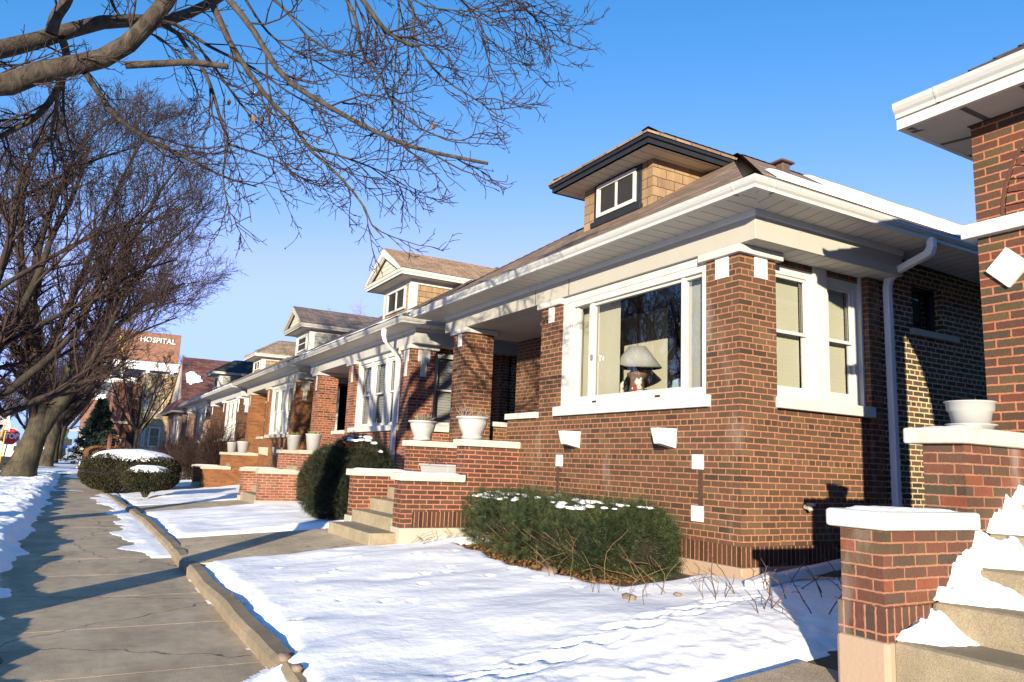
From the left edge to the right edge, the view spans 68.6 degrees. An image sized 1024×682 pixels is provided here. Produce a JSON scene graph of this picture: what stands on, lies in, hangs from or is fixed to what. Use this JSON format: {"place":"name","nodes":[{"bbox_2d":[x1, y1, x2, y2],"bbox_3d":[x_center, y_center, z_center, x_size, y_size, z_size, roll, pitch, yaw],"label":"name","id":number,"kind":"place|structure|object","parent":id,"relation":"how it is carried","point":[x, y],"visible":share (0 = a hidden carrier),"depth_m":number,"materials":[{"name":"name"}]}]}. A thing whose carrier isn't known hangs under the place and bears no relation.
{"place":"outdoors","nodes":[
{"label":"outdoors","id":0,"kind":"place"},
{"bbox_2d":[0,459,8,467],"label":"road","id":1,"kind":"structure","parent":0,"point":[5,461],"depth_m":60.97,"materials":[{"name":"grey asphalt"}]},
{"bbox_2d":[0,438,19,458],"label":"white van","id":2,"kind":"object","parent":1,"relation":"on","point":[10,449],"visible":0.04,"depth_m":54.50,"materials":[{"name":"metal"}]},
{"bbox_2d":[1,384,28,430],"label":"street tree","id":3,"kind":"object","parent":1,"relation":"on","point":[17,417],"visible":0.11,"depth_m":147.62,"materials":[{"name":"brown plant"}]},
{"bbox_2d":[0,378,23,409],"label":"street tree","id":4,"kind":"object","parent":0,"point":[16,403],"visible":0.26,"depth_m":124.59,"materials":[{"name":"brown plant"}]},
{"bbox_2d":[38,455,81,471],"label":"snow field","id":5,"kind":"structure","parent":0,"point":[62,466],"depth_m":50.21,"materials":[{"name":"white snow"}]},
{"bbox_2d":[63,430,67,456],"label":"street name sign","id":6,"kind":"object","parent":5,"relation":"on","point":[65,446],"visible":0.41,"depth_m":102.33,"materials":[{"name":"blue metal"}]},
{"bbox_2d":[64,439,71,455],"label":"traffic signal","id":7,"kind":"object","parent":5,"relation":"on","point":[68,442],"visible":0.76,"depth_m":95.62,"materials":[{"name":"grey metal"}]},
{"bbox_2d":[0,282,143,466],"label":"street tree","id":8,"kind":"object","parent":5,"relation":"on","point":[47,456],"visible":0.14,"depth_m":52.60,"materials":[{"name":"brown plant"}]},
{"bbox_2d":[19,342,125,459],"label":"street tree","id":9,"kind":"object","parent":5,"relation":"on","point":[81,408],"visible":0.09,"depth_m":79.33,"materials":[{"name":"brown plant"}]},
{"bbox_2d":[63,385,105,454],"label":"street tree","id":10,"kind":"object","parent":5,"relation":"on","point":[75,422],"visible":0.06,"depth_m":116.67,"materials":[{"name":"brown plant"}]},
{"bbox_2d":[69,428,100,455],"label":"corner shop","id":11,"kind":"structure","parent":5,"relation":"on","point":[72,430],"depth_m":110.19,"materials":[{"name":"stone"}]},
{"bbox_2d":[59,396,120,463],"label":"spruce tree","id":12,"kind":"object","parent":5,"relation":"on","point":[101,413],"visible":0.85,"depth_m":63.95,"materials":[{"name":"green plant"}]},
{"bbox_2d":[82,445,119,457],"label":"brown hedge","id":13,"kind":"object","parent":5,"relation":"on","point":[88,451],"visible":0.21,"depth_m":57.02,"materials":[{"name":"brown plant"}]},
{"bbox_2d":[96,347,185,448],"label":"bare tree","id":14,"kind":"object","parent":5,"relation":"on","point":[134,426],"visible":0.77,"depth_m":58.83,"materials":[{"name":"brown plant"}]},
{"bbox_2d":[134,372,176,451],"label":"brick flats","id":15,"kind":"structure","parent":5,"relation":"on","point":[157,429],"depth_m":72.04,"materials":[{"name":"brick"}]},
{"bbox_2d":[140,426,145,446],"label":"window","id":16,"kind":"structure","parent":15,"relation":"in","point":[143,434],"depth_m":71.28,"materials":[{"name":"blue glass"}]},
{"bbox_2d":[144,392,149,411],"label":"window","id":17,"kind":"structure","parent":15,"relation":"in","point":[145,409],"depth_m":71.84,"materials":[{"name":"grey glass"}]},
{"bbox_2d":[147,427,160,446],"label":"window","id":18,"kind":"structure","parent":15,"relation":"in","point":[159,428],"depth_m":71.71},
{"bbox_2d":[151,393,163,412],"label":"window","id":19,"kind":"structure","parent":15,"relation":"in","point":[154,393],"depth_m":72.42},
{"bbox_2d":[58,472,76,474],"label":"driveway","id":20,"kind":"structure","parent":0,"point":[64,473],"depth_m":40.19,"materials":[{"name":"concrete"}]},
{"bbox_2d":[38,471,80,473],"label":"snow driveway","id":21,"kind":"structure","parent":20,"relation":"on","point":[61,472],"depth_m":41.93,"materials":[{"name":"white snow"}]},
{"bbox_2d":[0,454,265,681],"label":"sidewalk","id":22,"kind":"structure","parent":0,"point":[74,572],"depth_m":6.87,"materials":[{"name":"concrete"}]},
{"bbox_2d":[55,475,85,491],"bbox_3d":[-18.627,6.074,32.305,1.800,0.064,16.500,8,-11,-29],"label":"snow film","id":23,"kind":"object","parent":22,"relation":"on","point":[70,490],"visible":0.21,"depth_m":25.70,"materials":[{"name":"white snow"}]},
{"bbox_2d":[90,493,170,557],"bbox_3d":[-9.346,4.021,17.516,0.920,0.079,16.640,8,-11,-29],"label":"snow film","id":24,"kind":"object","parent":22,"relation":"on","point":[141,536],"visible":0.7,"depth_m":13.31,"materials":[{"name":"white snow"}]},
{"bbox_2d":[106,493,307,681],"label":"kerb","id":25,"kind":"structure","parent":22,"relation":"on","point":[264,644],"depth_m":6.83,"materials":[{"name":"concrete"}]},
{"bbox_2d":[119,486,196,490],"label":"path","id":26,"kind":"structure","parent":0,"point":[185,487],"depth_m":28.27,"materials":[{"name":"concrete"}]},
{"bbox_2d":[154,429,196,456],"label":"bare shrub","id":27,"kind":"object","parent":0,"point":[163,447],"visible":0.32,"depth_m":43.07,"materials":[{"name":"brown plant"}]},
{"bbox_2d":[132,500,253,512],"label":"path","id":28,"kind":"structure","parent":0,"point":[161,507],"depth_m":19.26,"materials":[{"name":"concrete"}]},
{"bbox_2d":[171,528,396,566],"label":"path","id":29,"kind":"structure","parent":0,"point":[204,551],"depth_m":10.91,"materials":[{"name":"concrete"}]},
{"bbox_2d":[0,0,1023,446],"label":"sky","id":30,"kind":"structure","parent":0,"point":[814,85],"materials":[{"name":"blue"}]},
{"bbox_2d":[619,381,623,392],"bbox_3d":[1.515,0.690,10.592,0.156,0.242,0.166,8,-11,-29],"label":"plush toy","id":31,"kind":"object","parent":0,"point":[621,386],"visible":0.38,"depth_m":10.56,"materials":[{"name":"white fabric"}]},
{"bbox_2d":[461,544,837,670],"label":"lawn","id":32,"kind":"structure","parent":0,"point":[830,661],"depth_m":7.75,"materials":[{"name":"plant"}]},
{"bbox_2d":[106,432,128,449],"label":"pergola gate","id":33,"kind":"structure","parent":32,"relation":"on","point":[122,438],"depth_m":52.70,"materials":[{"name":"brown wood"}]},
{"bbox_2d":[118,485,239,505],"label":"snow lawn","id":34,"kind":"structure","parent":32,"relation":"on","point":[175,496],"depth_m":22.70,"materials":[{"name":"white snow"}]},
{"bbox_2d":[77,449,181,492],"bbox_3d":[-13.191,4.496,25.995,3.296,1.515,2.765,8,-11,-29],"label":"clipped hedge","id":35,"kind":"object","parent":34,"relation":"on","point":[101,470],"visible":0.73,"depth_m":24.97,"materials":[{"name":"green plant"}]},
{"bbox_2d":[117,465,173,497],"bbox_3d":[-10.797,4.133,22.168,1.539,0.964,1.350,8,-11,-29],"label":"clipped shrub","id":36,"kind":"object","parent":34,"relation":"on","point":[145,481],"visible":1,"depth_m":21.86,"materials":[{"name":"green plant"}]},
{"bbox_2d":[175,473,191,486],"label":"snow lawn","id":37,"kind":"structure","parent":32,"relation":"on","point":[186,482],"depth_m":30.80,"materials":[{"name":"white snow"}]},
{"bbox_2d":[140,441,187,474],"bbox_3d":[-17.101,6.004,37.624,3.185,1.932,2.918,4,-9,-8],"label":"bare shrub","id":38,"kind":"object","parent":37,"relation":"on","point":[167,453],"visible":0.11,"depth_m":37.38,"materials":[{"name":"brown plant"}]},
{"bbox_2d":[161,434,221,479],"bbox_3d":[-14.560,5.379,34.556,3.072,2.407,3.113,8,-11,-29],"label":"bare shrub","id":39,"kind":"object","parent":37,"relation":"on","point":[187,468],"visible":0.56,"depth_m":34.03,"materials":[{"name":"brown plant"}]},
{"bbox_2d":[185,410,242,466],"bbox_3d":[-12.664,4.521,31.981,2.333,3.369,2.739,4,-10,-12],"label":"bare shrub","id":40,"kind":"object","parent":37,"relation":"on","point":[211,450],"visible":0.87,"depth_m":31.61,"materials":[{"name":"brown plant"}]},
{"bbox_2d":[142,501,343,537],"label":"snow lawn","id":41,"kind":"structure","parent":32,"relation":"on","point":[263,517],"depth_m":14.41,"materials":[{"name":"white snow"}]},
{"bbox_2d":[293,430,397,520],"bbox_3d":[-3.114,2.590,14.404,1.929,1.904,2.180,8,-11,-29],"label":"yew shrub","id":42,"kind":"object","parent":41,"relation":"on","point":[324,489],"visible":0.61,"depth_m":14.00,"materials":[{"name":"green plant"}]},
{"bbox_2d":[199,341,295,451],"bbox_3d":[-8.230,4.017,39.839,14.545,7.340,9.700,8,-11,-29],"label":"brick bungalow","id":43,"kind":"object","parent":32,"relation":"on","point":[229,397],"visible":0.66,"depth_m":36.27,"materials":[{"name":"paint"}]},
{"bbox_2d":[225,403,229,432],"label":"window","id":44,"kind":"structure","parent":43,"relation":"in","point":[228,409],"depth_m":36.19,"materials":[{"name":"white glass"}]},
{"bbox_2d":[229,402,233,435],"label":"window","id":45,"kind":"structure","parent":43,"relation":"in","point":[232,407],"depth_m":35.28,"materials":[{"name":"white glass"}]},
{"bbox_2d":[232,401,237,437],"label":"window","id":46,"kind":"structure","parent":43,"relation":"in","point":[236,401],"depth_m":34.41,"materials":[{"name":"white glass"}]},
{"bbox_2d":[190,306,382,487],"bbox_3d":[-3.886,2.876,30.960,15.930,7.525,9.550,8,-11,-29],"label":"brick bungalow","id":47,"kind":"object","parent":32,"relation":"on","point":[286,387],"visible":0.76,"depth_m":27.85,"materials":[{"name":"brick"}]},
{"bbox_2d":[227,440,236,451],"bbox_3d":[-11.360,4.258,30.495,0.433,0.520,0.433,8,-11,-29],"label":"flower pot","id":48,"kind":"object","parent":47,"relation":"on","point":[232,446],"visible":0.96,"depth_m":30.34,"materials":[{"name":"white ceramic"}]},
{"bbox_2d":[237,439,250,452],"bbox_3d":[-10.188,3.970,28.482,0.497,0.529,0.494,8,-11,-29],"label":"flower pot","id":49,"kind":"object","parent":47,"relation":"on","point":[242,445],"visible":1,"depth_m":28.31,"materials":[{"name":"white ceramic"}]},
{"bbox_2d":[271,389,283,433],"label":"window","id":50,"kind":"structure","parent":47,"relation":"in","point":[275,392],"depth_m":27.65,"materials":[{"name":"white glass"}]},
{"bbox_2d":[277,387,290,433],"bbox_3d":[-8.041,2.471,26.499,0.160,1.662,0.898,8,-11,-29],"label":"window","id":51,"kind":"structure","parent":47,"relation":"in","point":[282,389],"depth_m":26.78,"materials":[{"name":"white glass"}]},
{"bbox_2d":[284,385,292,433],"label":"window","id":52,"kind":"structure","parent":47,"relation":"in","point":[289,387],"depth_m":25.92,"materials":[{"name":"white glass"}]},
{"bbox_2d":[334,386,339,430],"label":"window","id":53,"kind":"structure","parent":47,"relation":"in","point":[337,406],"depth_m":25.37,"materials":[{"name":"white wood"}]},
{"bbox_2d":[327,296,363,315],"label":"bare tree","id":54,"kind":"object","parent":32,"relation":"on","point":[355,307],"visible":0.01,"depth_m":51.39,"materials":[{"name":"brown plant"}]},
{"bbox_2d":[187,534,841,681],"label":"snow lawn","id":55,"kind":"structure","parent":32,"relation":"on","point":[443,609],"depth_m":5.92,"materials":[{"name":"white snow"}]},
{"bbox_2d":[216,565,253,602],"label":"grass tufts","id":56,"kind":"object","parent":55,"relation":"on","point":[236,588],"visible":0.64,"depth_m":7.45,"materials":[{"name":"beige plant"}]},
{"bbox_2d":[278,652,290,662],"bbox_3d":[-1.551,2.154,5.117,0.086,0.057,0.154,8,-11,-29],"label":"stone","id":57,"kind":"object","parent":55,"relation":"on","point":[283,657],"visible":0.99,"depth_m":5.07,"materials":[{"name":"beige stone"}]},
{"bbox_2d":[292,663,303,672],"bbox_3d":[-1.389,2.117,4.862,0.076,0.049,0.113,5,-10,-13],"label":"stone","id":58,"kind":"object","parent":55,"relation":"on","point":[297,667],"visible":1,"depth_m":4.83,"materials":[{"name":"beige stone"}]},
{"bbox_2d":[413,527,461,543],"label":"dead weeds","id":59,"kind":"object","parent":55,"relation":"on","point":[434,536],"visible":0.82,"depth_m":10.62,"materials":[{"name":"beige plant"}]},
{"bbox_2d":[541,566,557,573],"bbox_3d":[0.402,2.466,8.034,0.159,0.099,0.253,8,-11,-29],"label":"stone","id":60,"kind":"object","parent":55,"relation":"on","point":[549,570],"visible":0.6,"depth_m":7.97,"materials":[{"name":"beige stone"}]},
{"bbox_2d":[457,541,659,585],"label":"leaf litter","id":61,"kind":"object","parent":55,"relation":"on","point":[510,561],"visible":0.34,"depth_m":8.64,"materials":[{"name":"brown plant"}]},
{"bbox_2d":[521,530,627,584],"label":"dead weeds","id":62,"kind":"object","parent":55,"relation":"on","point":[567,556],"visible":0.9,"depth_m":7.75,"materials":[{"name":"brown plant"}]},
{"bbox_2d":[622,593,636,600],"bbox_3d":[1.040,2.279,6.673,0.148,0.068,0.124,-3,-11,28],"label":"stone","id":63,"kind":"object","parent":55,"relation":"on","point":[626,596],"visible":0.75,"depth_m":6.62,"materials":[{"name":"beige stone"}]},
{"bbox_2d":[583,553,718,603],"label":"dead weeds","id":64,"kind":"object","parent":55,"relation":"on","point":[652,579],"visible":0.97,"depth_m":6.87,"materials":[{"name":"brown plant"}]},
{"bbox_2d":[673,592,681,596],"bbox_3d":[1.490,2.277,6.749,0.064,0.038,0.095,8,-11,-29],"label":"stone","id":65,"kind":"object","parent":55,"relation":"on","point":[678,594],"visible":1,"depth_m":6.72,"materials":[{"name":"beige stone"}]},
{"bbox_2d":[693,547,841,624],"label":"dead weeds","id":66,"kind":"object","parent":55,"relation":"on","point":[813,577],"visible":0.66,"depth_m":6.44,"materials":[{"name":"brown plant"}]},
{"bbox_2d":[745,559,840,588],"bbox_3d":[3.512,2.374,7.974,3.337,0.357,0.128,9,-12,-36],"label":"drain pipe","id":67,"kind":"object","parent":55,"relation":"on","point":[756,582],"visible":0.52,"depth_m":7.36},
{"bbox_2d":[455,474,688,583],"bbox_3d":[0.525,2.257,9.136,1.475,1.172,4.280,8,-11,-29],"label":"yew shrub","id":68,"kind":"object","parent":32,"relation":"on","point":[507,519],"visible":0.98,"depth_m":8.26,"materials":[{"name":"green plant"}]},
{"bbox_2d":[328,126,986,579],"bbox_3d":[5.687,0.324,14.157,16.300,7.234,8.900,8,-11,-29],"label":"brick bungalow","id":69,"kind":"object","parent":32,"relation":"on","point":[814,344],"visible":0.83,"depth_m":9.31,"materials":[{"name":"brick"}]},
{"bbox_2d":[408,414,437,440],"bbox_3d":[-1.593,1.528,13.422,0.535,0.496,0.535,8,-11,-29],"label":"flower pot","id":70,"kind":"object","parent":69,"relation":"on","point":[422,428],"visible":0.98,"depth_m":13.26,"materials":[{"name":"white ceramic"}]},
{"bbox_2d":[418,454,455,472],"bbox_3d":[-1.166,2.004,12.147,0.410,0.428,1.140,8,-11,-29],"label":"planter box","id":71,"kind":"object","parent":69,"relation":"on","point":[439,467],"visible":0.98,"depth_m":12.05,"materials":[{"name":"white plastic"}]},
{"bbox_2d":[456,404,489,439],"bbox_3d":[-0.608,1.248,11.634,0.535,0.550,0.535,8,-11,-29],"label":"flower pot","id":72,"kind":"object","parent":69,"relation":"on","point":[473,427],"visible":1,"depth_m":11.46,"materials":[{"name":"white ceramic"}]},
{"bbox_2d":[552,258,710,415],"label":"picture window","id":73,"kind":"structure","parent":69,"relation":"in","point":[596,336],"depth_m":10.48,"materials":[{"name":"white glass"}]},
{"bbox_2d":[775,266,813,398],"bbox_3d":[3.188,-0.096,8.756,0.780,1.508,0.150,8,-11,-29],"label":"window","id":74,"kind":"structure","parent":69,"relation":"in","point":[788,383],"depth_m":8.85,"materials":[{"name":"white glass"}]},
{"bbox_2d":[827,278,859,403],"bbox_3d":[3.976,0.010,9.199,0.640,1.508,0.150,8,-11,-29],"label":"window","id":75,"kind":"structure","parent":69,"relation":"in","point":[836,342],"depth_m":9.27,"materials":[{"name":"white glass"}]},
{"bbox_2d":[909,286,959,343],"bbox_3d":[5.529,-0.356,10.059,1.040,0.699,0.310,8,-11,-29],"label":"window","id":76,"kind":"structure","parent":69,"relation":"in","point":[928,295],"depth_m":10.15,"materials":[{"name":"glass"}]},
{"bbox_3d":[1.880,1.438,10.152,0.630,0.420,2.100,8,-11,-29],"label":"side table","id":77,"kind":"object","parent":69,"relation":"in","visible":0},
{"bbox_2d":[631,378,642,391],"bbox_3d":[1.722,0.621,10.303,0.156,0.242,0.166,8,-11,-29],"label":"plush toy","id":78,"kind":"object","parent":77,"relation":"on","point":[638,384],"visible":0.71,"depth_m":10.27,"materials":[{"name":"white fabric"}]},
{"bbox_2d":[620,343,661,391],"bbox_3d":[1.752,0.649,10.538,0.690,1.250,0.690,8,-11,-29],"label":"table lamp","id":79,"kind":"object","parent":77,"relation":"on","point":[637,358],"visible":0.57,"depth_m":10.45,"materials":[{"name":"white fabric"}]},
{"bbox_2d":[672,378,680,387],"bbox_3d":[2.167,0.640,9.545,0.089,0.419,0.340,8,-11,-29],"label":"greeting card","id":80,"kind":"object","parent":77,"relation":"on","point":[676,383],"visible":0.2,"depth_m":9.62,"materials":[{"name":"white paper"}]},
{"bbox_2d":[826,43,1023,681],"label":"brick bungalow","id":81,"kind":"object","parent":32,"relation":"on","point":[933,590],"visible":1,"depth_m":4.69,"materials":[{"name":"brick"}]},
{"bbox_2d":[943,399,997,428],"bbox_3d":[3.087,0.488,5.057,0.312,0.214,0.312,8,-11,-29],"label":"flower pot","id":82,"kind":"object","parent":81,"relation":"on","point":[975,413],"visible":0.9,"depth_m":4.95,"materials":[{"name":"white ceramic"}]},
{"bbox_2d":[729,661,838,681],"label":"path","id":83,"kind":"structure","parent":0,"point":[802,671],"depth_m":4.54,"materials":[{"name":"concrete"}]},
{"label":"ground","id":84,"kind":"structure","parent":0,"visible":0},
{"bbox_2d":[0,392,24,429],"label":"street tree","id":85,"kind":"object","parent":84,"relation":"on","point":[2,425],"visible":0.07,"depth_m":157.59,"materials":[{"name":"brown plant"}]},
{"bbox_2d":[0,470,60,619],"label":"snow","id":86,"kind":"structure","parent":84,"relation":"on","point":[23,501],"depth_m":16.31,"materials":[{"name":"white snow"}]},
{"bbox_2d":[0,416,9,440],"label":"parking sign","id":87,"kind":"object","parent":86,"relation":"on","point":[5,422],"visible":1,"depth_m":34.64,"materials":[{"name":"white metal"}]},
{"bbox_2d":[0,422,10,460],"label":"sign","id":88,"kind":"object","parent":86,"relation":"on","point":[7,427],"visible":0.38,"depth_m":36.71,"materials":[{"name":"yellow metal"}]},
{"bbox_2d":[0,427,19,469],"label":"stop sign","id":89,"kind":"object","parent":86,"relation":"on","point":[12,436],"visible":0.81,"depth_m":39.27,"materials":[{"name":"red metal"}]},
{"bbox_2d":[0,54,252,420],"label":"street tree","id":90,"kind":"object","parent":86,"relation":"on","point":[11,223],"visible":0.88,"depth_m":14.91,"materials":[{"name":"brown plant"}]},
{"bbox_2d":[4,324,126,462],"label":"street tree","id":91,"kind":"object","parent":84,"relation":"on","point":[68,417],"visible":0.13,"depth_m":64.92,"materials":[{"name":"brown plant"}]},
{"bbox_2d":[58,365,121,457],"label":"street tree","id":92,"kind":"object","parent":84,"relation":"on","point":[77,415],"visible":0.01,"depth_m":91.53,"materials":[{"name":"brown plant"}]},
{"bbox_2d":[102,380,139,448],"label":"brick flats","id":93,"kind":"structure","parent":84,"relation":"on","point":[122,425],"depth_m":74.40,"materials":[{"name":"brick"}]},
{"bbox_2d":[0,80,247,476],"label":"street tree","id":94,"kind":"object","parent":84,"relation":"on","point":[25,457],"visible":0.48,"depth_m":34.09,"materials":[{"name":"brown plant"}]},
{"bbox_2d":[77,329,181,445],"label":"hospital building","id":95,"kind":"structure","parent":84,"relation":"on","point":[159,342],"depth_m":167.00,"materials":[{"name":"brick"}]},
{"bbox_2d":[157,356,229,451],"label":"gabled house","id":96,"kind":"structure","parent":84,"relation":"on","point":[193,380],"depth_m":54.65,"materials":[{"name":"brick"}]},
{"bbox_2d":[175,420,179,440],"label":"window","id":97,"kind":"structure","parent":96,"relation":"in","point":[178,420],"depth_m":52.54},
{"bbox_2d":[178,360,253,452],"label":"brick bungalow","id":98,"kind":"object","parent":84,"relation":"on","point":[229,372],"visible":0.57,"depth_m":45.27,"materials":[{"name":"paint"}]},
{"bbox_2d":[0,0,609,274],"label":"street tree","id":99,"kind":"object","parent":84,"relation":"on","point":[15,80],"visible":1,"depth_m":6.46,"materials":[{"name":"brown plant"}]},
{"bbox_2d":[237,248,517,502],"bbox_3d":[1.061,1.644,22.451,15.930,7.341,9.388,8,-11,-29],"label":"brick bungalow","id":100,"kind":"object","parent":84,"relation":"on","point":[394,365],"visible":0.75,"depth_m":18.97,"materials":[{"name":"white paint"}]},
{"bbox_2d":[287,432,301,449],"bbox_3d":[-6.376,2.918,21.949,0.433,0.537,0.433,8,-11,-29],"label":"flower pot","id":101,"kind":"object","parent":100,"relation":"on","point":[293,441],"visible":1,"depth_m":21.79,"materials":[{"name":"white ceramic"}]},
{"bbox_2d":[306,431,321,449],"bbox_3d":[-5.275,2.633,19.955,0.433,0.543,0.433,8,-11,-29],"label":"flower pot","id":102,"kind":"object","parent":100,"relation":"on","point":[313,440],"visible":0.98,"depth_m":19.80,"materials":[{"name":"white ceramic"}]},
{"bbox_2d":[357,363,371,426],"bbox_3d":[-3.618,1.377,18.885,0.155,1.612,0.876,8,-11,-29],"label":"window","id":103,"kind":"structure","parent":100,"relation":"in","point":[363,373],"depth_m":19.15,"materials":[{"name":"white wood"}]},
{"bbox_2d":[371,359,385,425],"bbox_3d":[-3.121,1.257,18.030,0.155,1.612,0.876,8,-11,-29],"label":"window","id":104,"kind":"structure","parent":100,"relation":"in","point":[376,373],"depth_m":18.28,"materials":[{"name":"white glass"}]},
{"bbox_2d":[385,354,401,424],"bbox_3d":[-2.625,1.137,17.176,0.155,1.612,0.876,8,-11,-29],"label":"window","id":105,"kind":"structure","parent":100,"relation":"in","point":[391,362],"depth_m":17.45,"materials":[{"name":"white wood"}]},
{"bbox_2d":[432,353,452,426],"bbox_3d":[-1.391,1.122,16.797,0.880,1.618,0.155,8,-11,-29],"label":"window","id":106,"kind":"structure","parent":100,"relation":"in","point":[437,384],"depth_m":16.77,"materials":[{"name":"black glass"}]}
]}

